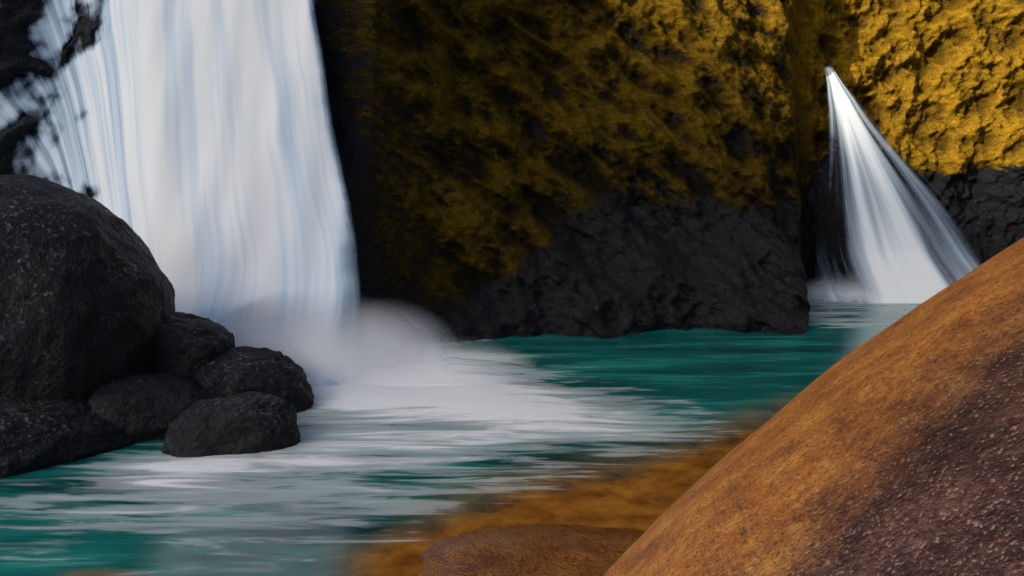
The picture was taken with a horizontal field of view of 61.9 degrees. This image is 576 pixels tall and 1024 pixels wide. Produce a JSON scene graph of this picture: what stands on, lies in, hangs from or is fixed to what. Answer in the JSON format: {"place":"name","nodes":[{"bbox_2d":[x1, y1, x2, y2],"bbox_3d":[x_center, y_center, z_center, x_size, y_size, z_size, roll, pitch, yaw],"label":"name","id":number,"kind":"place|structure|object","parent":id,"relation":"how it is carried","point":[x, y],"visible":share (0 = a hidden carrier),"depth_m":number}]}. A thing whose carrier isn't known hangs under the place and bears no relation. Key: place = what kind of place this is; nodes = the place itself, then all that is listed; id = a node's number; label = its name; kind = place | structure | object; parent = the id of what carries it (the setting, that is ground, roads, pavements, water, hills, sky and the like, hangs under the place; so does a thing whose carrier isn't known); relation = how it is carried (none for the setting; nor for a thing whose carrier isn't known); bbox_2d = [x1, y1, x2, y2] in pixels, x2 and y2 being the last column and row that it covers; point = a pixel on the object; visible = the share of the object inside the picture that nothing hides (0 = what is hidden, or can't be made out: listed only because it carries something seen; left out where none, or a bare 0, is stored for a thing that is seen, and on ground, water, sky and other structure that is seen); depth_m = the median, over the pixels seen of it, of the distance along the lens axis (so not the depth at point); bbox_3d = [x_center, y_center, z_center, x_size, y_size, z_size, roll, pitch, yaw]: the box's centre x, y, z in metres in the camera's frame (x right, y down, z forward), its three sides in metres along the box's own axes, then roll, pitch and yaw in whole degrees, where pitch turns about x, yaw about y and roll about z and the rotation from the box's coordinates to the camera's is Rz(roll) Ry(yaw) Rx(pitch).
{"place":"outdoors","nodes":[
{"label":"outdoors","id":0,"kind":"place"},
{"bbox_2d":[0,288,921,575],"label":"pool water","id":1,"kind":"structure","parent":0,"point":[644,430],"depth_m":4.65},
{"bbox_2d":[0,398,138,477],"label":"boulder","id":2,"kind":"object","parent":1,"relation":"in","point":[35,435],"visible":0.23,"depth_m":4.69},
{"bbox_2d":[87,373,222,441],"bbox_3d":[-2.247,0.903,5.379,0.934,0.754,0.731,-4,9,-25],"label":"boulder","id":3,"kind":"object","parent":1,"relation":"in","point":[142,407],"visible":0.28,"depth_m":5.09},
{"bbox_2d":[0,0,354,386],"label":"waterfall","id":4,"kind":"structure","parent":1,"relation":"on","point":[193,148],"depth_m":7.35},
{"bbox_2d":[152,311,234,377],"bbox_3d":[-2.301,0.595,5.843,0.797,0.855,0.707,0,8,0],"label":"boulder","id":5,"kind":"object","parent":1,"relation":"in","point":[188,345],"visible":0.27,"depth_m":5.54},
{"bbox_2d":[161,391,300,457],"bbox_3d":[-1.639,0.923,5.050,0.786,0.580,0.625,0,8,0],"label":"boulder","id":6,"kind":"object","parent":1,"relation":"in","point":[250,422],"visible":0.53,"depth_m":4.82},
{"bbox_2d":[194,346,313,412],"bbox_3d":[-1.810,0.847,5.843,0.884,0.882,0.784,-4,9,-27],"label":"boulder","id":7,"kind":"object","parent":1,"relation":"in","point":[236,370],"visible":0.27,"depth_m":5.59},
{"bbox_2d":[419,524,644,575],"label":"boulder","id":8,"kind":"object","parent":1,"relation":"in","point":[546,550],"visible":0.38,"depth_m":3.50},
{"bbox_2d":[271,289,866,383],"bbox_3d":[1.794,0.368,8.736,10.263,1.240,2.122,-5,9,-32],"label":"spray","id":9,"kind":"object","parent":1,"relation":"on","point":[343,359],"visible":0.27,"depth_m":6.29},
{"bbox_2d":[0,0,1023,342],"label":"gorge cliff","id":10,"kind":"structure","parent":0,"point":[590,168],"depth_m":9.40},
{"bbox_2d":[825,66,976,302],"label":"waterfall","id":11,"kind":"structure","parent":10,"relation":"on","point":[896,262],"depth_m":10.70},
{"label":"ground surface","id":12,"kind":"structure","parent":0,"visible":0},
{"bbox_2d":[0,174,174,400],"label":"boulder","id":13,"kind":"object","parent":12,"relation":"on","point":[87,300],"visible":0.52,"depth_m":5.10},
{"bbox_2d":[603,237,1023,575],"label":"boulder","id":14,"kind":"object","parent":12,"relation":"on","point":[896,448],"visible":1,"depth_m":2.02},
{"bbox_2d":[806,147,929,289],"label":"cave","id":15,"kind":"structure","parent":12,"relation":"on","point":[834,262],"depth_m":11.28}
]}

